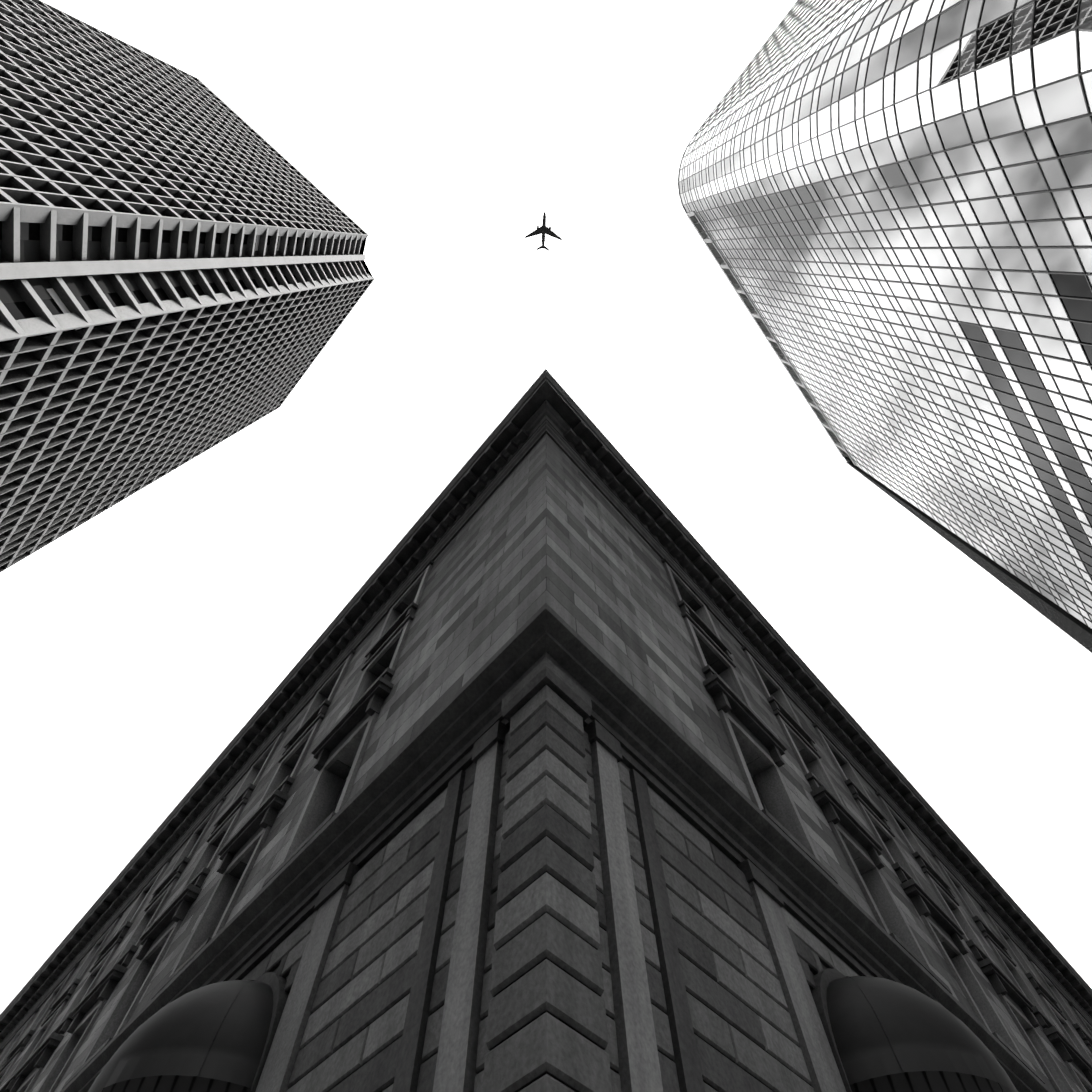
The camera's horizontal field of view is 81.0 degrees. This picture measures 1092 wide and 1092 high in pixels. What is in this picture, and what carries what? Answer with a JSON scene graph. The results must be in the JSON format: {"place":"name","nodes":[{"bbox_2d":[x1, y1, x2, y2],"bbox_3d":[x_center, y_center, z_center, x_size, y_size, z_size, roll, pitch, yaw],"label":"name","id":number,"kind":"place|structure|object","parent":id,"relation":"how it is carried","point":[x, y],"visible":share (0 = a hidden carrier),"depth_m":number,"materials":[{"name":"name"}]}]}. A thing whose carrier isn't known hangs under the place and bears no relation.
{"place":"outdoors","nodes":[
{"label":"outdoors","id":0,"kind":"place"},
{"bbox_2d":[525,212,561,250],"bbox_3d":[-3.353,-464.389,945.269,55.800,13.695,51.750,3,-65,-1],"label":"airliner","id":1,"kind":"object","parent":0,"point":[543,229],"visible":1,"depth_m":942.32,"materials":[{"name":"grey metal"}]},
{"bbox_2d":[0,369,1091,1091],"bbox_3d":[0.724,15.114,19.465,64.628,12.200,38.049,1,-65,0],"label":"stone building mouldings","id":2,"kind":"object","parent":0,"point":[438,745],"visible":0.73,"depth_m":8.68,"materials":[{"name":"black stone"}]},
{"bbox_2d":[0,0,1091,1013],"label":"sky","id":3,"kind":"structure","parent":0,"point":[137,643],"materials":[{"name":"white"}]},
{"bbox_2d":[482,657,611,1091],"bbox_3d":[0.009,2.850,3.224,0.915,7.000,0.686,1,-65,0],"label":"corner quoins","id":4,"kind":"object","parent":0,"point":[547,1027],"visible":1,"depth_m":4.17,"materials":[{"name":"grey stone"}]},
{"label":"ground surface","id":5,"kind":"structure","parent":0,"visible":0},
{"bbox_2d":[0,0,374,572],"bbox_3d":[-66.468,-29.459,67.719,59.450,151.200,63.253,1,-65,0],"label":"skyscraper","id":6,"kind":"structure","parent":5,"relation":"on","point":[96,421],"depth_m":73.05,"materials":[{"name":"grey concrete"}]},
{"bbox_2d":[0,200,369,343],"bbox_3d":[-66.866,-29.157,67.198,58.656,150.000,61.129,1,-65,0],"label":"concrete tower glazing","id":7,"kind":"structure","parent":6,"relation":"in","point":[14,303],"depth_m":56.91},
{"bbox_2d":[678,0,1091,652],"bbox_3d":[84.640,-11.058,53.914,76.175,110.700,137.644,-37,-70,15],"label":"glass tower mullions","id":8,"kind":"object","parent":5,"relation":"on","point":[1068,624],"visible":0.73,"depth_m":56.01,"materials":[{"name":"grey"}]},
{"bbox_2d":[679,0,1091,628],"bbox_3d":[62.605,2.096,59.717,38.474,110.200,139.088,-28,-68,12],"label":"glass tower panels","id":9,"kind":"object","parent":8,"relation":"attached to","point":[1055,60],"visible":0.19,"depth_m":45.25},
{"bbox_3d":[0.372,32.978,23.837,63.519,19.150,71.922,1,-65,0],"label":"stone building","id":10,"kind":"object","parent":5,"relation":"on","visible":0},
{"bbox_2d":[0,422,545,1091],"bbox_3d":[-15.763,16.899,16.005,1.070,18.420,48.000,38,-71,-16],"label":"wall","id":11,"kind":"structure","parent":10,"relation":"attached to","point":[372,964],"depth_m":10.18,"materials":[{"name":"grey stone"}]},
{"bbox_2d":[88,980,272,1091],"bbox_3d":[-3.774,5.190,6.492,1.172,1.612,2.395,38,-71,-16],"label":"dome awning","id":12,"kind":"object","parent":11,"relation":"attached to","point":[210,1037],"visible":0.92,"depth_m":5.97,"materials":[{"name":"fabric"}]},
{"bbox_2d":[546,421,1091,1091],"bbox_3d":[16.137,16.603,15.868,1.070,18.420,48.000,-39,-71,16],"label":"wall","id":13,"kind":"structure","parent":10,"relation":"attached to","point":[724,963],"depth_m":10.06,"materials":[{"name":"grey stone"}]},
{"bbox_2d":[826,976,1017,1091],"bbox_3d":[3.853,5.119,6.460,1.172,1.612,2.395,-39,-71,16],"label":"dome awning","id":14,"kind":"object","parent":13,"relation":"attached to","point":[890,1035],"visible":0.92,"depth_m":5.92,"materials":[{"name":"fabric"}]}
]}

